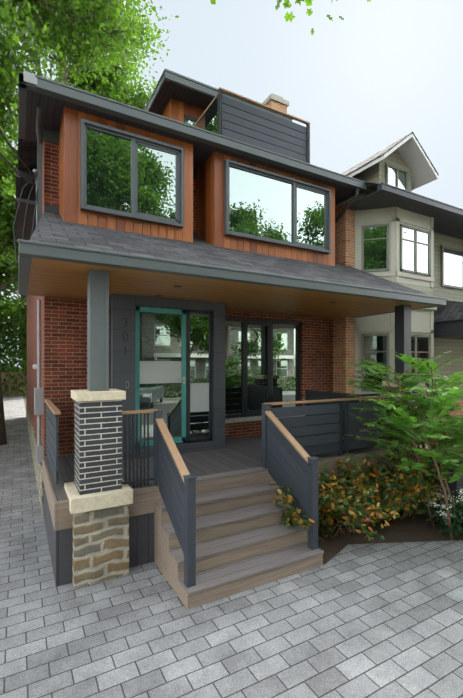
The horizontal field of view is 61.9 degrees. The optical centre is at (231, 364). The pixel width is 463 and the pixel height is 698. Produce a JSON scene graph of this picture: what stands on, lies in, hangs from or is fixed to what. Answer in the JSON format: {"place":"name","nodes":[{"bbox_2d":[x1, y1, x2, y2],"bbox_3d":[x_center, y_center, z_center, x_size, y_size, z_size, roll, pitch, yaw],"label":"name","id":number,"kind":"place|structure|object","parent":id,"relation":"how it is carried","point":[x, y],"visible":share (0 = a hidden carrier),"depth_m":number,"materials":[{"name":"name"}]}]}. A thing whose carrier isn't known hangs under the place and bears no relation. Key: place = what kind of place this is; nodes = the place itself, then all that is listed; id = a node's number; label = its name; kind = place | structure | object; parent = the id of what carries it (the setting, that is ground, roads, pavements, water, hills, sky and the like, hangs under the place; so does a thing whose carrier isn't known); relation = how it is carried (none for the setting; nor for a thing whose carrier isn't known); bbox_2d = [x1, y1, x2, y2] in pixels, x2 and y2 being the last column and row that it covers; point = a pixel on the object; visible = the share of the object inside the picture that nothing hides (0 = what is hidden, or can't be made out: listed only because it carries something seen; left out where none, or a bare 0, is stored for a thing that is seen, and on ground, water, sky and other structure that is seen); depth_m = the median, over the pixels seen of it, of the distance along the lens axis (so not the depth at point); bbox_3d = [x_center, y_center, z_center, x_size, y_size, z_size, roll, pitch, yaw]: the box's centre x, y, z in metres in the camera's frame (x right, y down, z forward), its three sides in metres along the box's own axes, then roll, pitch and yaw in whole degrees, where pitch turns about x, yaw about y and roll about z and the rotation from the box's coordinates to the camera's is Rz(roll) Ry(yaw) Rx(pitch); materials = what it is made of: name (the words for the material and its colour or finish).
{"place":"outdoors","nodes":[
{"label":"outdoors","id":0,"kind":"place"},
{"bbox_2d":[0,39,36,445],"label":"slim tree","id":1,"kind":"object","parent":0,"point":[8,203],"depth_m":10.55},
{"bbox_2d":[15,367,26,408],"bbox_3d":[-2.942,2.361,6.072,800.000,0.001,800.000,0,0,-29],"label":"ground","id":2,"kind":"structure","parent":0,"point":[25,398],"depth_m":26.01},
{"bbox_2d":[0,300,26,396],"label":"hedge leaves","id":3,"kind":"object","parent":2,"relation":"on","point":[14,336],"visible":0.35,"depth_m":28.27,"materials":[{"name":"green plant"}]},
{"bbox_2d":[26,401,42,514],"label":"foundation wall","id":4,"kind":"structure","parent":2,"relation":"on","point":[37,467],"depth_m":8.22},
{"bbox_2d":[27,144,42,443],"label":"house side wall","id":5,"kind":"structure","parent":2,"relation":"on","point":[31,339],"depth_m":10.18,"materials":[{"name":"red brick"}]},
{"bbox_2d":[0,129,37,261],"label":"utility cables","id":6,"kind":"object","parent":5,"relation":"attached to","point":[9,164],"visible":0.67,"depth_m":5.70,"materials":[{"name":"black plastic"}]},
{"bbox_2d":[16,168,35,243],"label":"cables","id":7,"kind":"object","parent":5,"relation":"attached to","point":[21,182],"visible":0.57,"depth_m":8.20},
{"bbox_2d":[18,138,36,258],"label":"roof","id":8,"kind":"structure","parent":5,"relation":"on","point":[27,152],"depth_m":7.16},
{"bbox_2d":[34,300,43,463],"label":"service boxes","id":9,"kind":"object","parent":5,"relation":"attached to","point":[39,401],"visible":1,"depth_m":6.26,"materials":[{"name":"grey plastic"}]},
{"bbox_2d":[17,14,145,108],"bbox_3d":[-7.788,-8.665,20.658,7.485,22.143,8.200,0,0,4],"label":"tree","id":10,"kind":"object","parent":2,"relation":"on","point":[65,74],"depth_m":19.35,"materials":[{"name":"brown plant"}]},
{"bbox_2d":[10,0,178,143],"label":"tree leaves","id":11,"kind":"object","parent":10,"relation":"attached to","point":[109,90],"visible":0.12,"depth_m":20.54,"materials":[{"name":"green plant"}]},
{"bbox_2d":[43,137,332,456],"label":"house wall","id":12,"kind":"structure","parent":2,"relation":"on","point":[64,347],"depth_m":6.28,"materials":[{"name":"red brick"}]},
{"bbox_2d":[46,404,58,483],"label":"rail slats","id":13,"kind":"object","parent":12,"relation":"attached to","point":[52,436],"visible":0.96,"depth_m":4.85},
{"bbox_2d":[44,399,60,414],"bbox_3d":[-2.455,0.565,5.267,0.070,0.032,1.840,0,0,-29],"label":"handrail","id":14,"kind":"object","parent":13,"relation":"on","point":[54,409],"visible":0.86,"depth_m":4.92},
{"bbox_2d":[44,129,196,179],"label":"brick wall","id":15,"kind":"structure","parent":12,"relation":"attached to","point":[50,136],"depth_m":6.11,"materials":[{"name":"brick"}]},
{"bbox_2d":[25,89,361,204],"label":"soffit","id":16,"kind":"structure","parent":12,"relation":"attached to","point":[51,112],"depth_m":6.07,"materials":[{"name":"metal"}]},
{"bbox_2d":[18,72,367,191],"bbox_3d":[-0.300,-3.760,7.215,6.450,0.151,1.462,0,0,-29],"label":"gutter","id":17,"kind":"object","parent":16,"relation":"on","point":[60,91],"visible":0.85,"depth_m":6.03,"materials":[{"name":"grey"}]},
{"bbox_2d":[24,71,36,85],"bbox_3d":[-2.672,-3.774,5.132,0.160,0.130,0.105,0,0,-29],"label":"gutter end flashing","id":18,"kind":"object","parent":17,"relation":"attached to","point":[30,78],"visible":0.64,"depth_m":5.09,"materials":[{"name":"grey metal"}]},
{"bbox_2d":[29,211,430,295],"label":"porch roof","id":19,"kind":"structure","parent":12,"relation":"attached to","point":[53,228],"depth_m":5.58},
{"bbox_2d":[44,204,196,236],"bbox_3d":[-1.791,-2.457,6.698,2.620,0.120,0.020,0,0,-29],"label":"roof flashing","id":20,"kind":"object","parent":19,"relation":"on","point":[51,208],"visible":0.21,"depth_m":6.12,"materials":[{"name":"black metal"}]},
{"bbox_2d":[87,114,174,238],"bbox_3d":[-1.706,-2.814,6.339,1.960,1.750,0.730,0,0,-29],"label":"siding","id":21,"kind":"object","parent":19,"relation":"on","point":[133,220],"depth_m":6.02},
{"bbox_2d":[59,106,192,242],"bbox_3d":[-1.701,-2.814,6.329,2.000,1.750,0.747,0,0,-29],"label":"bay window surround","id":22,"kind":"object","parent":21,"relation":"attached to","point":[69,173],"visible":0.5,"depth_m":5.82,"materials":[{"name":"brown wood"}]},
{"bbox_2d":[80,118,183,228],"bbox_3d":[-1.495,-2.894,5.979,1.580,1.290,0.105,0,0,-29],"label":"window surround","id":23,"kind":"object","parent":21,"relation":"attached to","point":[83,207],"depth_m":5.89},
{"bbox_2d":[84,124,179,222],"bbox_3d":[-1.498,-2.894,5.983,1.490,1.200,0.060,0,0,-29],"label":"window frame","id":24,"kind":"structure","parent":23,"relation":"in","point":[135,142],"depth_m":5.96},
{"bbox_2d":[87,128,175,218],"bbox_3d":[-1.502,-2.894,5.991,1.470,1.180,0.006,0,0,-29],"label":"window glass","id":25,"kind":"object","parent":24,"relation":"in","point":[108,171],"depth_m":5.92,"materials":[{"name":"glass"}]},
{"bbox_2d":[36,105,358,258],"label":"downspouts","id":26,"kind":"object","parent":19,"relation":"on","point":[39,168],"visible":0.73,"depth_m":5.95,"materials":[{"name":"grey metal"}]},
{"bbox_2d":[27,258,433,318],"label":"porch soffit","id":27,"kind":"structure","parent":19,"relation":"attached to","point":[55,278],"depth_m":5.74,"materials":[{"name":"wood"}]},
{"bbox_2d":[17,239,446,317],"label":"roof fascia","id":28,"kind":"structure","parent":19,"relation":"attached to","point":[29,250],"depth_m":4.63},
{"bbox_3d":[0.743,-2.814,7.697,2.760,1.750,0.730,0,0,-29],"label":"box","id":29,"kind":"object","parent":19,"relation":"on","visible":0},
{"bbox_2d":[197,151,334,265],"bbox_3d":[0.748,-2.814,7.687,2.800,1.750,0.747,0,0,-29],"label":"bay window surround","id":30,"kind":"object","parent":29,"relation":"attached to","point":[210,199],"visible":0.48,"depth_m":7.03,"materials":[{"name":"brown wood"}]},
{"bbox_2d":[225,317,299,417],"bbox_3d":[0.569,0.066,8.171,2.175,2.030,0.088,0,0,-29],"label":"window frame","id":31,"kind":"object","parent":12,"relation":"attached to","point":[246,322],"visible":0.6,"depth_m":8.22,"materials":[{"name":"black metal"}]},
{"bbox_2d":[225,321,295,413],"bbox_3d":[0.570,0.066,8.169,2.100,1.955,0.006,0,0,-29],"label":"window glass","id":32,"kind":"object","parent":31,"relation":"attached to","point":[284,363],"visible":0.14,"depth_m":8.17,"materials":[{"name":"glass"}]},
{"bbox_2d":[225,415,304,423],"bbox_3d":[0.575,1.121,8.164,2.240,0.080,0.350,0,0,-29],"label":"window sill","id":33,"kind":"structure","parent":12,"relation":"attached to","point":[243,419],"depth_m":7.83,"materials":[{"name":"stone"}]},
{"bbox_2d":[354,211,462,400],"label":"neighbour wall","id":34,"kind":"structure","parent":2,"relation":"on","point":[453,346],"depth_m":10.46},
{"bbox_2d":[355,310,433,406],"bbox_3d":[4.093,-0.139,9.150,2.619,2.300,0.635,0,0,-29],"label":"window trim","id":35,"kind":"structure","parent":34,"relation":"attached to","point":[358,329],"depth_m":8.77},
{"bbox_2d":[395,282,436,310],"bbox_3d":[4.104,-1.559,9.131,2.690,0.540,0.680,0,0,-29],"label":"neighbour bay skirt","id":36,"kind":"object","parent":35,"relation":"on","point":[426,290],"visible":0.11,"depth_m":9.04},
{"bbox_2d":[355,207,434,287],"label":"bay trim","id":37,"kind":"structure","parent":36,"relation":"on","point":[395,220],"depth_m":8.71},
{"bbox_2d":[360,207,429,286],"bbox_3d":[4.087,-2.664,9.161,2.570,1.670,0.612,0,0,-29],"label":"bay window wall","id":38,"kind":"structure","parent":34,"relation":"attached to","point":[375,254],"depth_m":8.73,"materials":[{"name":"paint"}]},
{"bbox_2d":[361,223,429,275],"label":"bay window frames","id":39,"kind":"structure","parent":38,"relation":"attached to","point":[387,238],"depth_m":8.73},
{"bbox_2d":[360,309,429,409],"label":"bay wall","id":40,"kind":"structure","parent":34,"relation":"attached to","point":[375,343],"depth_m":8.72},
{"bbox_2d":[361,333,429,391],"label":"bay window frames","id":41,"kind":"structure","parent":40,"relation":"attached to","point":[387,351],"depth_m":8.73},
{"bbox_2d":[344,191,462,239],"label":"roof soffit","id":42,"kind":"structure","parent":34,"relation":"attached to","point":[448,224],"depth_m":8.72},
{"bbox_2d":[377,182,462,217],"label":"gutter","id":43,"kind":"object","parent":42,"relation":"attached to","point":[397,192],"visible":1,"depth_m":8.29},
{"bbox_2d":[434,320,462,339],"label":"neighbour porch beam","id":44,"kind":"structure","parent":34,"relation":"attached to","point":[449,330],"depth_m":9.49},
{"bbox_2d":[434,300,462,321],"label":"porch roof","id":45,"kind":"structure","parent":44,"relation":"on","point":[451,310],"depth_m":9.62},
{"bbox_2d":[441,245,462,289],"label":"window frame","id":46,"kind":"object","parent":34,"relation":"attached to","point":[442,266],"visible":0.91,"depth_m":10.33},
{"bbox_2d":[444,248,462,286],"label":"window glass","id":47,"kind":"object","parent":46,"relation":"in","point":[453,267],"visible":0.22,"depth_m":10.59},
{"bbox_2d":[158,428,183,553],"bbox_3d":[-0.653,1.347,4.263,0.024,1.282,0.903,0,0,-29],"label":"stair railing panel","id":48,"kind":"object","parent":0,"point":[171,485],"visible":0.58,"depth_m":4.25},
{"bbox_2d":[156,418,189,485],"bbox_3d":[-0.638,0.935,4.237,0.090,0.565,0.963,0,0,-29],"label":"stair handrail","id":49,"kind":"object","parent":48,"relation":"on","point":[173,450],"visible":0.81,"depth_m":4.22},
{"bbox_2d":[149,79,214,114],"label":"dormer soffit","id":50,"kind":"structure","parent":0,"point":[168,90],"depth_m":9.39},
{"bbox_2d":[161,98,204,122],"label":"dormer cladding","id":51,"kind":"structure","parent":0,"point":[175,109],"depth_m":9.56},
{"bbox_2d":[195,96,217,133],"bbox_3d":[-0.664,-5.099,8.901,0.010,1.220,1.560,0,0,-29],"label":"glass panel","id":52,"kind":"object","parent":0,"point":[208,121],"visible":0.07,"depth_m":8.48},
{"bbox_2d":[144,69,292,121],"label":"roof fascia","id":53,"kind":"structure","parent":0,"point":[188,82],"depth_m":9.23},
{"bbox_2d":[0,396,462,697],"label":"ground pavers","id":54,"kind":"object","parent":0,"point":[378,620],"depth_m":3.46,"materials":[{"name":"stone"}]},
{"bbox_2d":[0,153,25,326],"bbox_3d":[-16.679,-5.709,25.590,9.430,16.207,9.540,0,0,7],"label":"tree","id":55,"kind":"object","parent":54,"relation":"on","point":[6,283],"depth_m":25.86,"materials":[{"name":"brown plant"}]},
{"bbox_2d":[0,140,26,329],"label":"tree leaves","id":56,"kind":"object","parent":55,"relation":"attached to","point":[21,312],"visible":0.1,"depth_m":26.40,"materials":[{"name":"green plant"}]},
{"bbox_2d":[1,372,26,396],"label":"side fence","id":57,"kind":"object","parent":54,"relation":"on","point":[19,380],"visible":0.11,"depth_m":28.51,"materials":[{"name":"brown wood"}]},
{"bbox_2d":[0,0,131,108],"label":"tree","id":58,"kind":"object","parent":54,"relation":"on","point":[70,14],"visible":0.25,"depth_m":13.33,"materials":[{"name":"green plant"}]},
{"bbox_2d":[0,0,170,186],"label":"tree leaves","id":59,"kind":"object","parent":58,"relation":"attached to","point":[53,35],"visible":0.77,"depth_m":12.87,"materials":[{"name":"green plant"}]},
{"bbox_2d":[72,504,128,587],"bbox_3d":[-1.544,1.961,4.457,0.580,0.800,0.580,0,0,-29],"label":"stone pillar base","id":60,"kind":"object","parent":54,"relation":"on","point":[100,544],"visible":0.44,"depth_m":4.19,"materials":[{"name":"stone"}]},
{"bbox_2d":[64,478,132,513],"bbox_3d":[-1.544,1.483,4.457,0.650,0.155,0.650,0,0,-29],"label":"stone pillar ledge","id":61,"kind":"object","parent":60,"relation":"on","point":[78,503],"visible":0.6,"depth_m":4.19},
{"bbox_2d":[74,400,121,494],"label":"brick pier","id":62,"kind":"structure","parent":61,"relation":"on","point":[97,446],"depth_m":4.26,"materials":[{"name":"brick"}]},
{"bbox_2d":[71,389,125,401],"bbox_3d":[-1.544,0.348,4.457,0.520,0.095,0.520,0,0,-29],"label":"pier cap","id":63,"kind":"object","parent":62,"relation":"on","point":[87,395],"visible":0.98,"depth_m":4.25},
{"bbox_2d":[87,269,108,390],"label":"column","id":64,"kind":"structure","parent":63,"relation":"on","point":[97,330],"depth_m":4.37,"materials":[{"name":"metal"}]},
{"bbox_2d":[43,466,399,585],"bbox_3d":[0.308,2.061,6.587,6.215,0.600,2.250,0,0,-29],"label":"porch skirt","id":65,"kind":"object","parent":54,"relation":"on","point":[141,539],"visible":0.26,"depth_m":4.50,"materials":[{"name":"wood"}]},
{"bbox_2d":[44,435,394,500],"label":"porch deck","id":66,"kind":"structure","parent":65,"relation":"on","point":[239,453],"depth_m":5.81,"materials":[{"name":"wood"}]},
{"bbox_2d":[122,413,153,487],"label":"balusters","id":67,"kind":"object","parent":66,"relation":"on","point":[140,480],"visible":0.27,"depth_m":4.59,"materials":[{"name":"black metal"}]},
{"bbox_2d":[122,409,157,413],"bbox_3d":[-1.107,0.565,4.608,0.470,0.032,0.070,0,0,-29],"label":"rail cap","id":68,"kind":"object","parent":67,"relation":"on","point":[138,411],"visible":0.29,"depth_m":4.59,"materials":[{"name":"brown wood"}]},
{"bbox_2d":[109,293,224,460],"bbox_3d":[-1.140,0.196,6.613,1.924,2.530,0.800,0,0,-29],"label":"door surround","id":69,"kind":"object","parent":66,"relation":"on","point":[122,364],"visible":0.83,"depth_m":6.03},
{"bbox_2d":[135,306,185,447],"bbox_3d":[-1.145,0.196,6.262,0.858,2.210,0.050,0,0,-29],"label":"door frame","id":70,"kind":"object","parent":69,"relation":"attached to","point":[182,438],"visible":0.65,"depth_m":6.23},
{"bbox_2d":[140,312,180,440],"bbox_3d":[-1.143,0.196,6.260,0.708,2.060,0.006,0,0,-29],"label":"door glass","id":71,"kind":"object","parent":70,"relation":"in","point":[160,336],"visible":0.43,"depth_m":6.26,"materials":[{"name":"glass"}]},
{"bbox_2d":[140,361,208,411],"bbox_3d":[-0.919,0.376,6.379,1.215,0.858,0.004,0,0,-29],"label":"frosted glass panel","id":72,"kind":"object","parent":71,"relation":"attached to","point":[151,372],"depth_m":6.35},
{"bbox_2d":[135,305,213,311],"bbox_3d":[-0.911,-0.917,6.335,1.357,0.015,0.050,0,0,-29],"label":"door header trim","id":73,"kind":"structure","parent":69,"relation":"attached to","point":[173,308],"depth_m":6.28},
{"bbox_2d":[186,310,211,441],"bbox_3d":[-0.561,0.196,6.591,0.482,2.210,0.060,0,0,-29],"label":"sidelight frame","id":74,"kind":"object","parent":69,"relation":"on","point":[188,412],"visible":0.94,"depth_m":6.49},
{"bbox_2d":[190,313,208,438],"bbox_3d":[-0.548,0.196,6.590,0.360,2.110,0.006,0,0,-29],"label":"sidelight glass","id":75,"kind":"object","parent":74,"relation":"in","point":[199,358],"visible":0.64,"depth_m":6.59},
{"bbox_2d":[42,448,399,530],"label":"porch fascia","id":76,"kind":"structure","parent":66,"relation":"attached to","point":[145,499],"depth_m":4.57,"materials":[{"name":"wood"}]},
{"bbox_2d":[305,390,383,441],"bbox_3d":[2.373,1.001,7.829,1.000,0.920,1.480,0,0,-29],"label":"divider rail","id":77,"kind":"object","parent":65,"relation":"on","point":[314,395],"visible":0.33,"depth_m":7.55,"materials":[{"name":"black metal"}]},
{"bbox_2d":[338,400,398,455],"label":"rail posts","id":78,"kind":"object","parent":65,"relation":"on","point":[345,408],"visible":0.52,"depth_m":6.23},
{"bbox_2d":[264,395,396,404],"bbox_3d":[1.731,0.565,6.181,2.880,0.032,0.070,0,0,-29],"label":"handrail","id":79,"kind":"object","parent":78,"relation":"on","point":[314,401],"visible":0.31,"depth_m":5.99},
{"bbox_2d":[270,400,397,455],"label":"railing boards","id":80,"kind":"object","parent":78,"relation":"attached to","point":[314,429],"visible":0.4,"depth_m":6.03,"materials":[{"name":"wood"}]},
{"bbox_2d":[154,494,322,609],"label":"stair stringers","id":81,"kind":"object","parent":54,"relation":"on","point":[167,563],"visible":0.4,"depth_m":4.27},
{"bbox_2d":[158,471,321,608],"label":"stair risers","id":82,"kind":"object","parent":54,"relation":"on","point":[222,559],"visible":0.35,"depth_m":4.48,"materials":[{"name":"wood"}]},
{"bbox_2d":[152,467,323,594],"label":"stair treads","id":83,"kind":"object","parent":82,"relation":"on","point":[226,574],"visible":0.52,"depth_m":4.46,"materials":[{"name":"wood"}]},
{"bbox_2d":[153,410,196,587],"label":"stair rail posts","id":84,"kind":"object","parent":83,"relation":"on","point":[190,532],"visible":0.81,"depth_m":3.80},
{"bbox_2d":[261,403,318,549],"bbox_3d":[0.729,1.368,5.029,0.106,1.625,1.099,0,0,-29],"label":"railing post","id":85,"kind":"object","parent":83,"relation":"on","point":[313,501],"visible":0.85,"depth_m":4.57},
{"bbox_2d":[268,480,340,535],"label":"porch shrub leaves","id":86,"kind":"object","parent":54,"relation":"on","point":[292,518],"depth_m":4.79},
{"bbox_2d":[1,0,462,366],"label":"sky","id":87,"kind":"structure","parent":0,"point":[385,72],"materials":[{"name":"white"}]},
{"bbox_2d":[267,100,286,112],"bbox_3d":[1.250,-5.864,11.454,0.550,3.450,0.550,0,0,-29],"label":"chimney","id":88,"kind":"object","parent":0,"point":[277,105],"visible":0.14,"depth_m":11.20,"materials":[{"name":"orange brick"}]},
{"bbox_2d":[262,93,288,106],"bbox_3d":[1.250,-7.724,11.454,0.650,0.270,0.650,0,0,-29],"label":"chimney cap","id":89,"kind":"object","parent":88,"relation":"on","point":[275,98],"visible":0.5,"depth_m":11.19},
{"bbox_2d":[224,159,330,253],"bbox_3d":[0.943,-2.919,7.335,2.330,1.210,0.060,0,0,-29],"label":"window frame","id":90,"kind":"structure","parent":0,"point":[295,185],"depth_m":7.46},
{"bbox_2d":[230,167,324,246],"bbox_3d":[0.938,-2.919,7.343,2.310,1.190,0.006,0,0,-29],"label":"window glass","id":91,"kind":"object","parent":90,"relation":"in","point":[261,205],"depth_m":7.25,"materials":[{"name":"glass"}]},
{"bbox_2d":[267,416,307,526],"bbox_3d":[0.729,1.347,5.029,0.024,1.282,0.903,0,0,-29],"label":"stair railing panel","id":92,"kind":"object","parent":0,"point":[287,462],"visible":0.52,"depth_m":5.01,"materials":[{"name":"wood"}]},
{"bbox_2d":[265,411,310,465],"bbox_3d":[0.744,0.935,5.003,0.090,0.565,0.963,0,0,-29],"label":"handrail","id":93,"kind":"object","parent":92,"relation":"on","point":[297,446],"visible":0.79,"depth_m":4.99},
{"bbox_2d":[210,0,370,34],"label":"leaves","id":94,"kind":"object","parent":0,"point":[288,16],"visible":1,"depth_m":7.95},
{"bbox_2d":[333,202,353,393],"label":"brick pillar","id":95,"kind":"structure","parent":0,"point":[343,340],"depth_m":8.75,"materials":[{"name":"brick"}]},
{"bbox_2d":[335,149,410,206],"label":"dormer wall","id":96,"kind":"structure","parent":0,"point":[375,173],"depth_m":9.36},
{"bbox_2d":[347,133,437,190],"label":"gable roof","id":97,"kind":"structure","parent":96,"relation":"on","point":[414,157],"depth_m":9.34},
{"bbox_2d":[341,132,438,175],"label":"roof trim","id":98,"kind":"structure","parent":97,"relation":"on","point":[369,159],"depth_m":9.22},
{"bbox_2d":[385,163,407,190],"bbox_3d":[3.997,-4.424,9.335,0.760,0.670,0.040,0,0,-29],"label":"dormer window frame","id":99,"kind":"object","parent":96,"relation":"attached to","point":[387,165],"visible":0.56,"depth_m":9.31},
{"bbox_2d":[388,167,405,189],"bbox_3d":[3.994,-4.424,9.339,0.710,0.620,0.006,0,0,-29],"label":"dormer window glass","id":100,"kind":"object","parent":99,"relation":"in","point":[392,178],"depth_m":9.31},
{"bbox_2d":[318,500,462,564],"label":"mulch bed","id":101,"kind":"object","parent":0,"point":[417,528],"depth_m":5.33,"materials":[{"name":"soil"}]},
{"bbox_2d":[273,453,383,540],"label":"porch shrub leaves","id":102,"kind":"object","parent":101,"relation":"on","point":[323,493],"depth_m":4.99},
{"bbox_2d":[318,456,406,534],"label":"porch shrub leaves","id":103,"kind":"object","parent":101,"relation":"on","point":[393,512],"depth_m":5.25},
{"bbox_2d":[324,462,403,521],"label":"porch shrub leaves","id":104,"kind":"object","parent":101,"relation":"on","point":[381,482],"depth_m":5.40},
{"bbox_2d":[331,439,445,527],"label":"porch shrub leaves","id":105,"kind":"object","parent":101,"relation":"on","point":[408,485],"depth_m":5.43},
{"bbox_2d":[340,350,462,539],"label":"sumac","id":106,"kind":"object","parent":101,"relation":"on","point":[415,417],"depth_m":5.59,"materials":[{"name":"plant"}]},
{"bbox_2d":[367,455,445,519],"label":"porch shrub leaves","id":107,"kind":"object","parent":101,"relation":"on","point":[428,495],"depth_m":5.64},
{"bbox_2d":[408,453,462,517],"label":"leaves","id":108,"kind":"object","parent":101,"relation":"on","point":[457,485],"visible":0.15,"depth_m":5.62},
{"bbox_2d":[417,488,462,536],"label":"white flower leaves","id":109,"kind":"object","parent":101,"relation":"on","point":[458,529],"visible":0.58,"depth_m":5.28,"materials":[{"name":"green plant"}]},
{"bbox_2d":[421,483,462,517],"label":"white flowers","id":110,"kind":"object","parent":109,"relation":"on","point":[443,505],"visible":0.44,"depth_m":5.21,"materials":[{"name":"white"}]},
{"bbox_2d":[384,386,421,443],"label":"porch column pier","id":111,"kind":"structure","parent":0,"point":[413,393],"depth_m":6.86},
{"bbox_2d":[359,401,462,429],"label":"neighbour base wall","id":112,"kind":"structure","parent":0,"point":[456,413],"depth_m":10.68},
{"bbox_3d":[3.127,1.961,7.046,0.580,0.800,0.580,0,0,-29],"label":"pier","id":113,"kind":"object","parent":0,"visible":0},
{"bbox_2d":[395,305,410,380],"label":"column","id":114,"kind":"structure","parent":113,"relation":"on","point":[402,329],"depth_m":6.97,"materials":[{"name":"black metal"}]},
{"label":"terrace floor","id":115,"kind":"structure","parent":0,"visible":0},
{"bbox_2d":[218,89,309,163],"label":"railing posts","id":116,"kind":"object","parent":115,"relation":"on","point":[220,112],"visible":0.56,"depth_m":8.15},
{"bbox_2d":[223,96,306,162],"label":"terrace slats","id":117,"kind":"object","parent":116,"relation":"attached to","point":[246,123],"visible":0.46,"depth_m":8.67,"materials":[{"name":"wood"}]},
{"bbox_2d":[218,87,309,123],"bbox_3d":[0.806,-5.804,8.727,2.450,0.030,0.070,0,0,-29],"label":"railing cap","id":118,"kind":"object","parent":117,"relation":"on","point":[228,92],"visible":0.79,"depth_m":8.66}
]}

